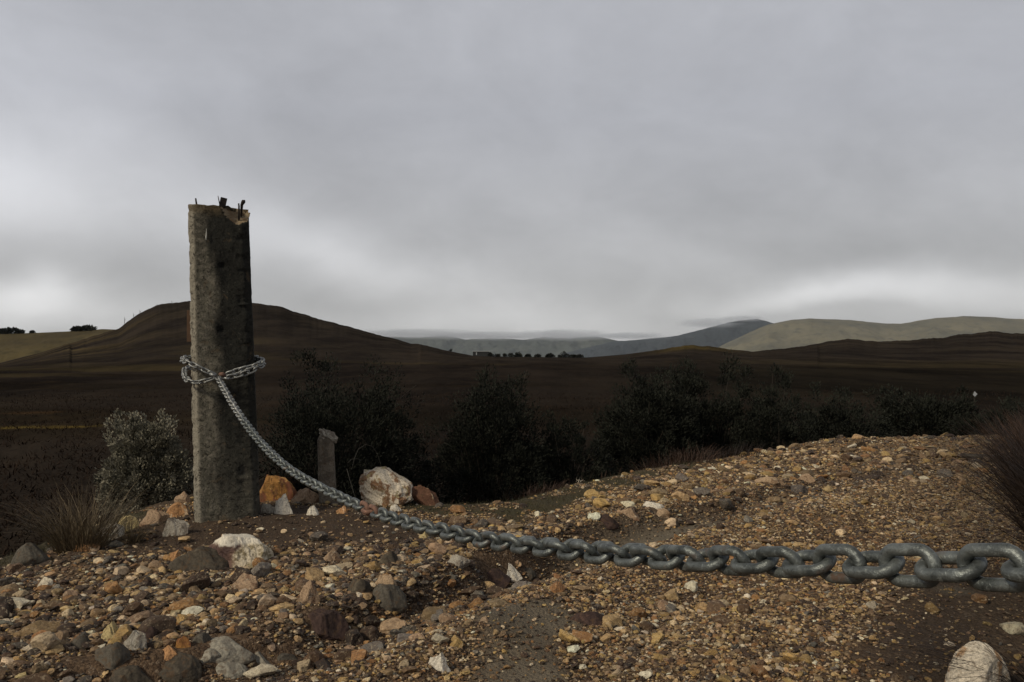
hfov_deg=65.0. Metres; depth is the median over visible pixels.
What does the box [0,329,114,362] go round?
hill
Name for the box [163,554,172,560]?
stone
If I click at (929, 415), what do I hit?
bush
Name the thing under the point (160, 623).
stone
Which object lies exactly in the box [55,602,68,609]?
stone
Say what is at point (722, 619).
stone
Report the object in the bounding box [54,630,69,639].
stone
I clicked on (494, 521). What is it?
stone
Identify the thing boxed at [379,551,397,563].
rock
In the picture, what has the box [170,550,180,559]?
rock
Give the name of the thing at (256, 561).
stone
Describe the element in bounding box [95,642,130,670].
boulder
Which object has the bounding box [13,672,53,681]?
stone
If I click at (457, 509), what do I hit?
stone
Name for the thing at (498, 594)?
stone
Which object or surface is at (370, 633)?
stone
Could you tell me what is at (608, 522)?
rock
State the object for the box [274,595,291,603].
stone
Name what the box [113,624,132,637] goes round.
stone
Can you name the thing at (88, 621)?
stone
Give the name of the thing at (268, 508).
rock
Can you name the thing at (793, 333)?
hill
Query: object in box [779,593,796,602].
stone
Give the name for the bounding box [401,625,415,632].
stone
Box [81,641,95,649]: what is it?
stone
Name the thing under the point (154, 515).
rock
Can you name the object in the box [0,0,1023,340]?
sky
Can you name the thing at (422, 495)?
rock
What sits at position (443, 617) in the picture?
stone
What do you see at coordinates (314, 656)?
stone
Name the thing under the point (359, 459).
dry stems
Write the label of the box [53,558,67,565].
stone
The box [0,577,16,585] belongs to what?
stone
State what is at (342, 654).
stone
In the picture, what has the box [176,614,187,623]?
stone
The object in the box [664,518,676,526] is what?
stone
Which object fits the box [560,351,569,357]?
distant tree
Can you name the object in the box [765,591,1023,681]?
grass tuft
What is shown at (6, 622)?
stone
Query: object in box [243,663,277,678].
stone
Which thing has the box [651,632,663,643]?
stone
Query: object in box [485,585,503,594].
stone
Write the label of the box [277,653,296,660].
rock
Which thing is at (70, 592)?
stone
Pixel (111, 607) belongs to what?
stone
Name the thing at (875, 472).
stone
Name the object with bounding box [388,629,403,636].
stone
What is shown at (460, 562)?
rock
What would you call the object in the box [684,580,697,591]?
stone
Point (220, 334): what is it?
concrete post
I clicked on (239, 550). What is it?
boulder
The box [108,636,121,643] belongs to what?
stone
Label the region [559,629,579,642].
stone
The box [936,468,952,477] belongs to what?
stone
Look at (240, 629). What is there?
stone
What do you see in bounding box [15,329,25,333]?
distant tree
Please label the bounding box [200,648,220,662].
rock
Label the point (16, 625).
stone
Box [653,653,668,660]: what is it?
stone
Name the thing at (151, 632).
rock
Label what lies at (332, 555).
rock
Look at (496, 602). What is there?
stone
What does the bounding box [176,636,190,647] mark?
rock
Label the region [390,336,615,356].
mountain
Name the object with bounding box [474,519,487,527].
stone
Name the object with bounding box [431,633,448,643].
stone
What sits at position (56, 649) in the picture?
stone
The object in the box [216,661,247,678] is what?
rock
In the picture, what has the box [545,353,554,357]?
distant tree
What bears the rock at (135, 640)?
on the ground at (142, 353)
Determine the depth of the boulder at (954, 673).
1.63 m
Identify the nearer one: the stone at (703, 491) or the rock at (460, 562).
the rock at (460, 562)
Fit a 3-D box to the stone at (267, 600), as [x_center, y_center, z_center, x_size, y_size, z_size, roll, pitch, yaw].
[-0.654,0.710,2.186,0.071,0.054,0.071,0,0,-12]
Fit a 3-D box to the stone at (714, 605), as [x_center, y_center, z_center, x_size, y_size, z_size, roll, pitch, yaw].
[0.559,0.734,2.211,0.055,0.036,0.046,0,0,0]
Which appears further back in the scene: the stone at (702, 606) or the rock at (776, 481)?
the rock at (776, 481)
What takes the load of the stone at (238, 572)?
on the gravel
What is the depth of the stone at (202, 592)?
2.24 m
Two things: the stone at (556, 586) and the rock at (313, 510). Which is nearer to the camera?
the stone at (556, 586)
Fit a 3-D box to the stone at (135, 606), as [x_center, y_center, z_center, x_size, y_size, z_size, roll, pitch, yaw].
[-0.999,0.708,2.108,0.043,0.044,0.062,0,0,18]
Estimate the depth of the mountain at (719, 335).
7969.78 m
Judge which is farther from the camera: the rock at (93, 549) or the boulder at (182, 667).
the rock at (93, 549)
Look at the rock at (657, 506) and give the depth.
3.54 m
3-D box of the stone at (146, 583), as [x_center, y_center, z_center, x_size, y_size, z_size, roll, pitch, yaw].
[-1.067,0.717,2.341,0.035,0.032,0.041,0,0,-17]
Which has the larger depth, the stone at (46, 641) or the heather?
the heather
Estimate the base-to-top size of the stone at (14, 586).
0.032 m
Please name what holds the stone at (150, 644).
on the gravel
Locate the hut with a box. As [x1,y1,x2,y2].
[472,351,489,355]
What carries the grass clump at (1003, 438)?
on the gravel
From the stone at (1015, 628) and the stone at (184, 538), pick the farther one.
the stone at (184, 538)
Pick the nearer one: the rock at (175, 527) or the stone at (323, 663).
the stone at (323, 663)
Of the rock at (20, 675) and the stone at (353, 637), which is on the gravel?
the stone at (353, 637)
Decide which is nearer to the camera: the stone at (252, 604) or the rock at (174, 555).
the stone at (252, 604)
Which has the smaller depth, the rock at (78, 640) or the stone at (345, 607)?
the rock at (78, 640)
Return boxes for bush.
[91,408,193,517]
[258,347,443,502]
[349,397,443,502]
[416,362,572,503]
[520,409,617,492]
[585,356,710,477]
[659,351,764,459]
[712,363,821,455]
[781,386,899,443]
[862,383,985,436]
[945,394,1023,435]
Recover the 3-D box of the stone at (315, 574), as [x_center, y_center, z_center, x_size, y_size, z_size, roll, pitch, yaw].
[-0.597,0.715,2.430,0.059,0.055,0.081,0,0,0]
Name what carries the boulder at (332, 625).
on the ground at (142, 353)
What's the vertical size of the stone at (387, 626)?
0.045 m
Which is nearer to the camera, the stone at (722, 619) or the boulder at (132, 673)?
the boulder at (132, 673)
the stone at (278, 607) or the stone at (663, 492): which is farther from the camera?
the stone at (663, 492)
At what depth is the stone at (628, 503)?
3.54 m
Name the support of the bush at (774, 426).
on the ground at (142, 353)
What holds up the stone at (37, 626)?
on the gravel
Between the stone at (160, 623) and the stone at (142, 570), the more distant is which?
the stone at (142, 570)
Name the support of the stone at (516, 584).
on the gravel
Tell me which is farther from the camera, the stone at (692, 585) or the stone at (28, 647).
the stone at (692, 585)
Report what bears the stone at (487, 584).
on the ground at (142, 353)
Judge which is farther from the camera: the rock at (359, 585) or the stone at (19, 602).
the rock at (359, 585)
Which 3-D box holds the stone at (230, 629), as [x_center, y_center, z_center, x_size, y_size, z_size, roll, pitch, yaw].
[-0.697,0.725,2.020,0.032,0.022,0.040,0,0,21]
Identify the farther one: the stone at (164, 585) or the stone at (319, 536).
the stone at (319, 536)
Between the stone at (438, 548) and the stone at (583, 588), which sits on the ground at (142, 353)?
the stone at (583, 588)
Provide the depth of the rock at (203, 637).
1.94 m
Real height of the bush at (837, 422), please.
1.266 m
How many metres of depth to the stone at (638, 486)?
3.93 m
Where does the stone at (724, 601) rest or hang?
on the gravel
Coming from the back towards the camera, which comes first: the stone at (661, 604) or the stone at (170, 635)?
the stone at (661, 604)
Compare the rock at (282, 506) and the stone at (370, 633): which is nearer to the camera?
the stone at (370, 633)
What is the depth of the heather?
13.18 m
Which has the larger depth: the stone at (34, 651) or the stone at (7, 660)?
the stone at (34, 651)
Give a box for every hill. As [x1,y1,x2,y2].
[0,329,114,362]
[720,316,1023,351]
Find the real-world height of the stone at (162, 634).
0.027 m
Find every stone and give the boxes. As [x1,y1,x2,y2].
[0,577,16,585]
[0,583,23,592]
[0,596,13,610]
[0,620,14,625]
[0,657,14,664]
[2,588,16,593]
[5,563,26,572]
[6,644,14,651]
[10,622,22,628]
[11,597,29,608]
[12,660,29,667]
[13,620,60,635]
[13,656,25,660]
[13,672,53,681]
[21,643,32,651]
[24,633,32,639]
[27,648,40,654]
[28,630,46,640]
[29,611,39,617]
[30,631,60,650]
[30,663,49,672]
[35,585,52,590]
[37,577,52,586]
[40,613,52,620]
[43,601,57,608]
[46,644,64,654]
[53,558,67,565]
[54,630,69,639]
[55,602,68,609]
[56,623,75,634]
[59,605,76,610]
[60,640,70,644]
[62,609,73,617]
[63,590,77,596]
[76,675,91,681]
[79,624,93,630]
[80,618,95,626]
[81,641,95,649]
[90,608,105,616]
[90,638,103,644]
[103,581,122,593]
[108,604,118,611]
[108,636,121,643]
[113,566,128,575]
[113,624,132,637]
[120,601,143,615]
[126,610,154,622]
[133,590,149,600]
[136,565,150,574]
[138,581,152,587]
[138,615,176,634]
[147,641,155,648]
[148,561,164,570]
[153,640,162,647]
[155,631,170,638]
[158,583,169,588]
[159,580,174,583]
[162,639,175,646]
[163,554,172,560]
[166,632,180,638]
[168,597,201,610]
[170,609,181,614]
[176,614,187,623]
[178,536,189,541]
[178,571,210,591]
[181,606,203,614]
[188,586,201,591]
[193,590,206,597]
[197,594,207,599]
[206,618,216,626]
[215,589,233,597]
[226,624,237,632]
[229,567,251,581]
[232,604,243,612]
[234,625,251,634]
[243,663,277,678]
[246,600,257,609]
[251,562,271,576]
[252,557,265,566]
[257,605,267,611]
[258,593,277,606]
[268,603,294,610]
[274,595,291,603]
[280,594,297,600]
[294,559,307,566]
[294,578,308,591]
[297,659,310,672]
[302,650,323,666]
[305,567,323,580]
[309,531,327,540]
[315,658,330,669]
[323,565,345,576]
[325,545,342,554]
[333,649,350,660]
[336,562,352,568]
[341,604,351,610]
[345,628,362,645]
[351,649,367,663]
[356,597,367,603]
[356,602,366,609]
[357,512,374,520]
[359,641,383,652]
[360,626,379,641]
[362,615,379,625]
[367,561,380,570]
[380,617,406,633]
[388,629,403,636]
[396,633,411,643]
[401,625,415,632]
[405,591,418,598]
[409,632,424,640]
[421,606,446,619]
[428,543,446,555]
[431,609,446,621]
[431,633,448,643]
[439,613,455,623]
[448,516,465,524]
[448,541,468,548]
[449,601,463,608]
[450,505,465,513]
[450,635,462,647]
[459,586,480,595]
[466,594,487,600]
[467,597,483,607]
[471,590,484,595]
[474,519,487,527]
[483,581,494,588]
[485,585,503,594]
[487,518,500,525]
[489,599,506,606]
[491,591,506,598]
[505,524,523,530]
[511,581,527,589]
[546,515,557,522]
[550,581,564,592]
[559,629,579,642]
[567,645,579,652]
[570,570,581,573]
[572,629,592,642]
[574,585,590,592]
[584,489,599,497]
[587,512,599,519]
[593,498,610,507]
[602,615,622,627]
[616,498,631,503]
[620,501,634,506]
[629,607,646,616]
[633,483,646,490]
[639,621,653,630]
[644,480,659,485]
[648,488,667,495]
[650,493,663,500]
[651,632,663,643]
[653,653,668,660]
[657,600,667,610]
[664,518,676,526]
[664,588,678,601]
[665,603,675,611]
[671,491,689,500]
[673,633,685,638]
[675,472,687,481]
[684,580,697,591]
[692,487,709,495]
[694,602,707,611]
[695,648,707,653]
[706,600,725,611]
[711,615,731,623]
[719,498,733,510]
[720,599,728,606]
[722,488,733,493]
[736,604,751,614]
[740,667,752,674]
[744,474,755,479]
[751,664,769,675]
[767,496,781,502]
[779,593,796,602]
[782,652,798,661]
[790,484,807,493]
[798,654,812,663]
[800,470,814,475]
[835,472,851,477]
[870,470,883,475]
[924,601,939,612]
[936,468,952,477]
[971,593,988,603]
[999,622,1023,634]
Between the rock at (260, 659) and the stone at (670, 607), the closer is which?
the rock at (260, 659)
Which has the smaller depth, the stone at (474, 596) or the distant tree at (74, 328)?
the stone at (474, 596)
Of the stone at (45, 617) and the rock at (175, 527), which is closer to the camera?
the stone at (45, 617)
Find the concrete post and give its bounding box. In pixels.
[187,197,259,522]
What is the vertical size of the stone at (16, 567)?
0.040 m
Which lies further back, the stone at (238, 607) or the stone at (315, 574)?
the stone at (315, 574)
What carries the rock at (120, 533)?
on the ground at (142, 353)
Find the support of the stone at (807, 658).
on the gravel
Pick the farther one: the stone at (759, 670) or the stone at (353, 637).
the stone at (353, 637)
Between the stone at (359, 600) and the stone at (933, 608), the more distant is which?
the stone at (359, 600)
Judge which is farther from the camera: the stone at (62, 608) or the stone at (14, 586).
the stone at (14, 586)
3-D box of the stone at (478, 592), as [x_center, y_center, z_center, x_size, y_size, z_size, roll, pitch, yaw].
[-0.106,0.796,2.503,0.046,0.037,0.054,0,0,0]
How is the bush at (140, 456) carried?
on the ground at (142, 353)
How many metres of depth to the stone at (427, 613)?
2.27 m
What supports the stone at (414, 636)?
on the gravel
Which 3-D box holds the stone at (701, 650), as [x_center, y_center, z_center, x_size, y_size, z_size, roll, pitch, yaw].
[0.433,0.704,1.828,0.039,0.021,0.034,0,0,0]
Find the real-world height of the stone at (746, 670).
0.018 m
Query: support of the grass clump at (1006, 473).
on the ground at (142, 353)
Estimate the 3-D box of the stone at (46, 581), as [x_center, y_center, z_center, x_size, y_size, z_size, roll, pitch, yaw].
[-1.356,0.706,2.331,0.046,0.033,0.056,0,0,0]
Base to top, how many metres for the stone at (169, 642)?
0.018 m
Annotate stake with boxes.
[317,428,337,503]
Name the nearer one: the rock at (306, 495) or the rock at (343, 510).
the rock at (343, 510)
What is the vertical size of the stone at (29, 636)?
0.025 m
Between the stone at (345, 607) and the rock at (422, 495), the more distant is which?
the rock at (422, 495)
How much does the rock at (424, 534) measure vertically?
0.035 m
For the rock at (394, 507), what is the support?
on the ground at (142, 353)
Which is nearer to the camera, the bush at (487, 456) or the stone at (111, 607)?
the stone at (111, 607)
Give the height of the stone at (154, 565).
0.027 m
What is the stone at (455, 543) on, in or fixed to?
on the ground at (142, 353)
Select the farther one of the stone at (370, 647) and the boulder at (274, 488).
the boulder at (274, 488)
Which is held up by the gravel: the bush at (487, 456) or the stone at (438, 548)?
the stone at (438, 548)
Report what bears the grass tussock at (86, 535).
on the ground at (142, 353)
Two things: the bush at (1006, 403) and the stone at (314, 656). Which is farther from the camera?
the bush at (1006, 403)
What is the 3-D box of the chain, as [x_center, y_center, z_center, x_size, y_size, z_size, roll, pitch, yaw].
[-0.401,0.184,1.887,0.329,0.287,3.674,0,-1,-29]
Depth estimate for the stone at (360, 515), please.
3.22 m
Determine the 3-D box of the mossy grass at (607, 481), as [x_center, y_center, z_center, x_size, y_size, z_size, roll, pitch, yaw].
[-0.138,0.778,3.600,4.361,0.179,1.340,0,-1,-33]
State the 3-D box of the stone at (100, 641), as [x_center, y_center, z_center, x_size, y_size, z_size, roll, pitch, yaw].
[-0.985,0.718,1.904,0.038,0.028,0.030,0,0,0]
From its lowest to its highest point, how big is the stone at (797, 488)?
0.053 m
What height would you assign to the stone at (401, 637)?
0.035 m
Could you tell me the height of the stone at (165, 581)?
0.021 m
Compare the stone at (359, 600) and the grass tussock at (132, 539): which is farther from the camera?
the grass tussock at (132, 539)
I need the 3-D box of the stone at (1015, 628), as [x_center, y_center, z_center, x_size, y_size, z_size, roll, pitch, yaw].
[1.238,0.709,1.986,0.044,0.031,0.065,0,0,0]
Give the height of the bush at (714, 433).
1.768 m
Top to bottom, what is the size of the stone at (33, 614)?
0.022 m
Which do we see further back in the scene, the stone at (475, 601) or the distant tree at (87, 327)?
the distant tree at (87, 327)
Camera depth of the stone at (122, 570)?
2.45 m
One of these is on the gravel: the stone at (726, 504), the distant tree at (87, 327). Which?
the stone at (726, 504)
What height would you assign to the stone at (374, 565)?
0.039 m
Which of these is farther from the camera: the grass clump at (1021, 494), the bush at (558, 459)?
the bush at (558, 459)
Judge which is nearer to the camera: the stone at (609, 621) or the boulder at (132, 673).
the boulder at (132, 673)
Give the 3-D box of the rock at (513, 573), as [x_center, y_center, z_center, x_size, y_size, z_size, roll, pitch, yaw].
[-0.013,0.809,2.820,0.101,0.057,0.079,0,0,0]
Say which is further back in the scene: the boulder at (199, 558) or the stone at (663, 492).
the stone at (663, 492)
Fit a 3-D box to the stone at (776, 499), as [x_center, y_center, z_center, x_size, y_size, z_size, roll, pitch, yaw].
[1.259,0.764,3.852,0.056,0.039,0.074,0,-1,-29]
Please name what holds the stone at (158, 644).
on the gravel
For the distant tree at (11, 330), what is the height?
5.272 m
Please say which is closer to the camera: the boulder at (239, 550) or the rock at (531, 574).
the boulder at (239, 550)
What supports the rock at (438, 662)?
on the ground at (142, 353)
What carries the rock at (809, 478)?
on the ground at (142, 353)
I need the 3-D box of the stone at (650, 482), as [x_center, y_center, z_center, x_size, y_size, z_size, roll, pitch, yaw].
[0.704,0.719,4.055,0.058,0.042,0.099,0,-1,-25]
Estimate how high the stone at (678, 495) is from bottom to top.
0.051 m
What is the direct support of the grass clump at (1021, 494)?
on the ground at (142, 353)
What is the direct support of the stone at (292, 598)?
on the gravel
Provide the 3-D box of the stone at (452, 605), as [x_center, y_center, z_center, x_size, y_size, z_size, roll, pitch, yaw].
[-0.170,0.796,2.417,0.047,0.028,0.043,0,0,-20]
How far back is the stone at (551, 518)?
3.25 m
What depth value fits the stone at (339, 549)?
2.71 m
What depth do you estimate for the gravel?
2.39 m
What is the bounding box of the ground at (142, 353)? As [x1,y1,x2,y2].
[0,301,1023,681]
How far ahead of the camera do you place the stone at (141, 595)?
2.22 m
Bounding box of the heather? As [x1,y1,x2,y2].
[0,388,1023,557]
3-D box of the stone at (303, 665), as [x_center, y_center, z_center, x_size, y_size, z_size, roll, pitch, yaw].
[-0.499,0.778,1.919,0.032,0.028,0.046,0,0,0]
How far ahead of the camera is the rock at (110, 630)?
1.94 m
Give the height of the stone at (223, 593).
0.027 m
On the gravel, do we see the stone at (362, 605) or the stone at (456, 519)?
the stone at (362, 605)
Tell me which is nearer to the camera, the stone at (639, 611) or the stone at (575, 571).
the stone at (639, 611)
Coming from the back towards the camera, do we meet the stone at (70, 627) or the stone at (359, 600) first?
the stone at (359, 600)
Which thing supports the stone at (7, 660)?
on the gravel
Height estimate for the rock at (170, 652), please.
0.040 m
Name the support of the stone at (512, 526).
on the gravel
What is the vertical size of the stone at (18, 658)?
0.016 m
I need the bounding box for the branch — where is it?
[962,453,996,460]
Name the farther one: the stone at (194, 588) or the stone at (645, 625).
the stone at (194, 588)
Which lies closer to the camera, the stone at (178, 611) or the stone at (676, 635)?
the stone at (676, 635)
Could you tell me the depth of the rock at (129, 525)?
3.02 m
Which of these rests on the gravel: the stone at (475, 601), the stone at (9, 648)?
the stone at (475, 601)
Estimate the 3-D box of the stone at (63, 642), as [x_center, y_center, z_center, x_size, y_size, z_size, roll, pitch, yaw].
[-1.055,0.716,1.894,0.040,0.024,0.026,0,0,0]
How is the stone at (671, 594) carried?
on the gravel
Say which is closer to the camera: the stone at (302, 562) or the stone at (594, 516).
the stone at (302, 562)
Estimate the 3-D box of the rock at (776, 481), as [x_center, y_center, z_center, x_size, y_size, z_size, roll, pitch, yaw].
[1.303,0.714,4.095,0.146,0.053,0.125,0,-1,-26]
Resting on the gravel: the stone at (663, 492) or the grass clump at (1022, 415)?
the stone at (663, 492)
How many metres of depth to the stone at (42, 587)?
2.28 m
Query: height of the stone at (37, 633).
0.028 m
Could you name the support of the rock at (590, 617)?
on the ground at (142, 353)
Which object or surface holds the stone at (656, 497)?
on the ground at (142, 353)
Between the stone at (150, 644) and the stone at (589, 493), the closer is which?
the stone at (150, 644)
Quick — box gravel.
[0,432,1023,681]
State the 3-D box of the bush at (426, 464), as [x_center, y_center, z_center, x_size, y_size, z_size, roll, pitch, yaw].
[-0.944,1.109,6.618,0.770,1.311,0.630,0,0,0]
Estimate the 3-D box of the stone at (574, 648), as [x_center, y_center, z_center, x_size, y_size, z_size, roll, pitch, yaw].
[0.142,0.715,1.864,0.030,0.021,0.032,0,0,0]
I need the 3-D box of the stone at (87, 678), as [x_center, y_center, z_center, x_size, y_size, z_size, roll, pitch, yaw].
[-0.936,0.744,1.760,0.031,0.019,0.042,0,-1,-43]
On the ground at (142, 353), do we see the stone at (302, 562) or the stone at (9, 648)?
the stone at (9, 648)
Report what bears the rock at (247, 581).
on the ground at (142, 353)
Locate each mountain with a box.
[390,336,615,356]
[566,319,772,356]
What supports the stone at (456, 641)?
on the gravel
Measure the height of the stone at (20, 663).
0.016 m
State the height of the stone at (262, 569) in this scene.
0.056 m
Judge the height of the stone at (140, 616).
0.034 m
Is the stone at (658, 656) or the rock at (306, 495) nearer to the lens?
the stone at (658, 656)
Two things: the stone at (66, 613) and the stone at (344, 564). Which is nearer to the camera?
the stone at (66, 613)
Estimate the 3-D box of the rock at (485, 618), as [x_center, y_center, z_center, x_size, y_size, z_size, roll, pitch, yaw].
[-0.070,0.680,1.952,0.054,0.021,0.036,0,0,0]
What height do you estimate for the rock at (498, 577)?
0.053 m
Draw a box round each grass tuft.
[512,478,567,499]
[629,443,731,470]
[687,440,776,459]
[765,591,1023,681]
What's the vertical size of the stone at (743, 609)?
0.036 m
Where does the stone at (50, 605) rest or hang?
on the gravel
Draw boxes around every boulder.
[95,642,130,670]
[109,665,152,681]
[158,652,201,681]
[168,546,228,571]
[208,534,273,568]
[209,636,255,664]
[260,474,296,501]
[308,608,348,640]
[359,466,413,505]
[373,583,407,613]
[945,641,1010,681]
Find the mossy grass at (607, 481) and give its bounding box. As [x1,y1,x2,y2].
[0,458,725,563]
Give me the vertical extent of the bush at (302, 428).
1.779 m
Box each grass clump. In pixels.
[904,404,1023,539]
[918,418,1023,546]
[947,406,1023,491]
[971,403,1023,442]
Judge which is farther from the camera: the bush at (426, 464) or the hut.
the hut
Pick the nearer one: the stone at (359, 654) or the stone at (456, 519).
the stone at (359, 654)
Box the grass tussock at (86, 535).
[0,475,165,553]
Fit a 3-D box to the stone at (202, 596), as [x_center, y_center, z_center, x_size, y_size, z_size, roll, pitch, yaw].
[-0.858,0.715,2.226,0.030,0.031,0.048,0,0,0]
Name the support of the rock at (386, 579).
on the ground at (142, 353)
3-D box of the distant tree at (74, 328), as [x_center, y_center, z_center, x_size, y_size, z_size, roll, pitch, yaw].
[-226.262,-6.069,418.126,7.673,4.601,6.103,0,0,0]
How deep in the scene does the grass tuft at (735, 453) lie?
5.15 m
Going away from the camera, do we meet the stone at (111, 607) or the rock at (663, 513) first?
the stone at (111, 607)
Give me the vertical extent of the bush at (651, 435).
1.695 m
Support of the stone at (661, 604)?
on the gravel
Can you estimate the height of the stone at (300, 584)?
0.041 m
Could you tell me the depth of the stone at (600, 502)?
3.51 m
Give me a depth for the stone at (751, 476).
4.18 m
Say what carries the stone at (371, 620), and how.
on the gravel
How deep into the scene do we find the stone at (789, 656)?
1.79 m
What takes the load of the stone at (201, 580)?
on the gravel
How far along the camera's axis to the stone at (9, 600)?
2.13 m
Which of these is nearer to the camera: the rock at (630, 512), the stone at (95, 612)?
the stone at (95, 612)
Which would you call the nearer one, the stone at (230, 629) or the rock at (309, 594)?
the stone at (230, 629)
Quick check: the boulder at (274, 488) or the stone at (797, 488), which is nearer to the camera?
the boulder at (274, 488)
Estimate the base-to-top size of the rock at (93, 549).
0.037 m
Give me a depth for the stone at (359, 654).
1.89 m
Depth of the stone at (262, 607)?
2.14 m
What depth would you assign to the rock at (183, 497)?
3.60 m
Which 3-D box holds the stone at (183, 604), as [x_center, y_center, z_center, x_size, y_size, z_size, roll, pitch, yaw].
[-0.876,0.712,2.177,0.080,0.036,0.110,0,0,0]
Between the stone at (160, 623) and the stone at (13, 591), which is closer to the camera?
the stone at (160, 623)
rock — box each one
[11,542,50,565]
[14,671,26,678]
[71,634,89,648]
[73,544,99,551]
[96,523,124,540]
[101,621,118,640]
[118,515,138,532]
[123,630,147,650]
[140,509,169,524]
[141,626,158,638]
[162,517,188,536]
[163,645,177,660]
[167,502,187,516]
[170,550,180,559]
[174,491,190,502]
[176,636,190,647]
[192,632,211,643]
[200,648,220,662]
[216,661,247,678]
[231,573,258,589]
[254,651,269,664]
[260,504,274,513]
[274,493,292,514]
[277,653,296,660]
[291,488,318,503]
[299,579,320,603]
[306,505,318,515]
[323,547,340,561]
[336,506,346,513]
[348,579,371,591]
[375,574,396,585]
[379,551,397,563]
[390,504,401,511]
[412,485,438,505]
[419,532,428,537]
[428,652,450,672]
[448,554,470,568]
[480,616,487,622]
[487,568,511,588]
[507,563,522,581]
[525,567,536,579]
[570,611,603,625]
[599,514,618,529]
[620,507,639,520]
[643,501,663,509]
[656,508,670,518]
[755,476,784,485]
[799,473,816,483]
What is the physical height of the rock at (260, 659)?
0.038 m
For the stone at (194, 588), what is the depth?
2.29 m
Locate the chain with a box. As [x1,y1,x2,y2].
[180,355,1023,592]
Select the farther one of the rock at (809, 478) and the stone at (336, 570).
the rock at (809, 478)
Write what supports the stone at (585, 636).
on the gravel
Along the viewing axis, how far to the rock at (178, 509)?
3.29 m
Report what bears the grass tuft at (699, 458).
on the ground at (142, 353)
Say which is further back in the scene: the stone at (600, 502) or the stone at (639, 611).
the stone at (600, 502)
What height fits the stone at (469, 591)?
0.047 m
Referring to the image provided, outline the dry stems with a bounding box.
[347,444,380,495]
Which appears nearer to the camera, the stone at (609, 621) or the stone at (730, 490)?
the stone at (609, 621)
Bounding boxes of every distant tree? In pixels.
[0,328,7,333]
[1,327,19,333]
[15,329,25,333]
[70,326,79,330]
[78,324,96,330]
[514,352,522,356]
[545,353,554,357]
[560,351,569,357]
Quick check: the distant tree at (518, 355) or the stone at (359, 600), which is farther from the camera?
the distant tree at (518, 355)
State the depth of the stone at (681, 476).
4.17 m
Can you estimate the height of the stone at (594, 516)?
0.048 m
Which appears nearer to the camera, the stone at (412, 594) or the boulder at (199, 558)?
the stone at (412, 594)
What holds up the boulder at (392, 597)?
on the ground at (142, 353)
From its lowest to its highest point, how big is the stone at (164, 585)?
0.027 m
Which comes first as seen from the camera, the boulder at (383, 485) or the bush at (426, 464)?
the boulder at (383, 485)
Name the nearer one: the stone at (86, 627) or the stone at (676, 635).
the stone at (676, 635)
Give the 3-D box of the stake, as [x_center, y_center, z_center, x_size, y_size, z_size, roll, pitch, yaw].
[-0.818,0.561,3.573,0.090,0.351,0.070,0,0,0]
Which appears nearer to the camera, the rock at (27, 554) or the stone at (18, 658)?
the stone at (18, 658)
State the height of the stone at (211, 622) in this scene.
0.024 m
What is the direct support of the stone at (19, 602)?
on the gravel
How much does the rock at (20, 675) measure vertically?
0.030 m
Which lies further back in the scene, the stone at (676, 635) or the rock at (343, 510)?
the rock at (343, 510)
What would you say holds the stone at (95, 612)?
on the gravel
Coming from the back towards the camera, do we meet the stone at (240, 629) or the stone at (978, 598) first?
the stone at (978, 598)
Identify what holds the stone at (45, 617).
on the gravel
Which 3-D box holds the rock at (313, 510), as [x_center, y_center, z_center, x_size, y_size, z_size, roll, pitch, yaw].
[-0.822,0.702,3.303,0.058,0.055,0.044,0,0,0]
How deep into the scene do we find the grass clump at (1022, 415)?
5.64 m
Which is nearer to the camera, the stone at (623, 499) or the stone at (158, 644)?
the stone at (158, 644)
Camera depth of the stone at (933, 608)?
2.13 m
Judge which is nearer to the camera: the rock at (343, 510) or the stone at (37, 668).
the stone at (37, 668)
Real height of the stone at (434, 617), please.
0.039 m
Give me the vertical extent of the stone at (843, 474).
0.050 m
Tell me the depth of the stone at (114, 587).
2.28 m
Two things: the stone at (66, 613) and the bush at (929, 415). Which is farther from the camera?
the bush at (929, 415)
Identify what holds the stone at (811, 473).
on the ground at (142, 353)
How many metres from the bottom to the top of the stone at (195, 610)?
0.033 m
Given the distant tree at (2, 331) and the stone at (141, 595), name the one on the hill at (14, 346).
the distant tree at (2, 331)
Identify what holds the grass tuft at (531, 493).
on the ground at (142, 353)
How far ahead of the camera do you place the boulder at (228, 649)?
1.92 m

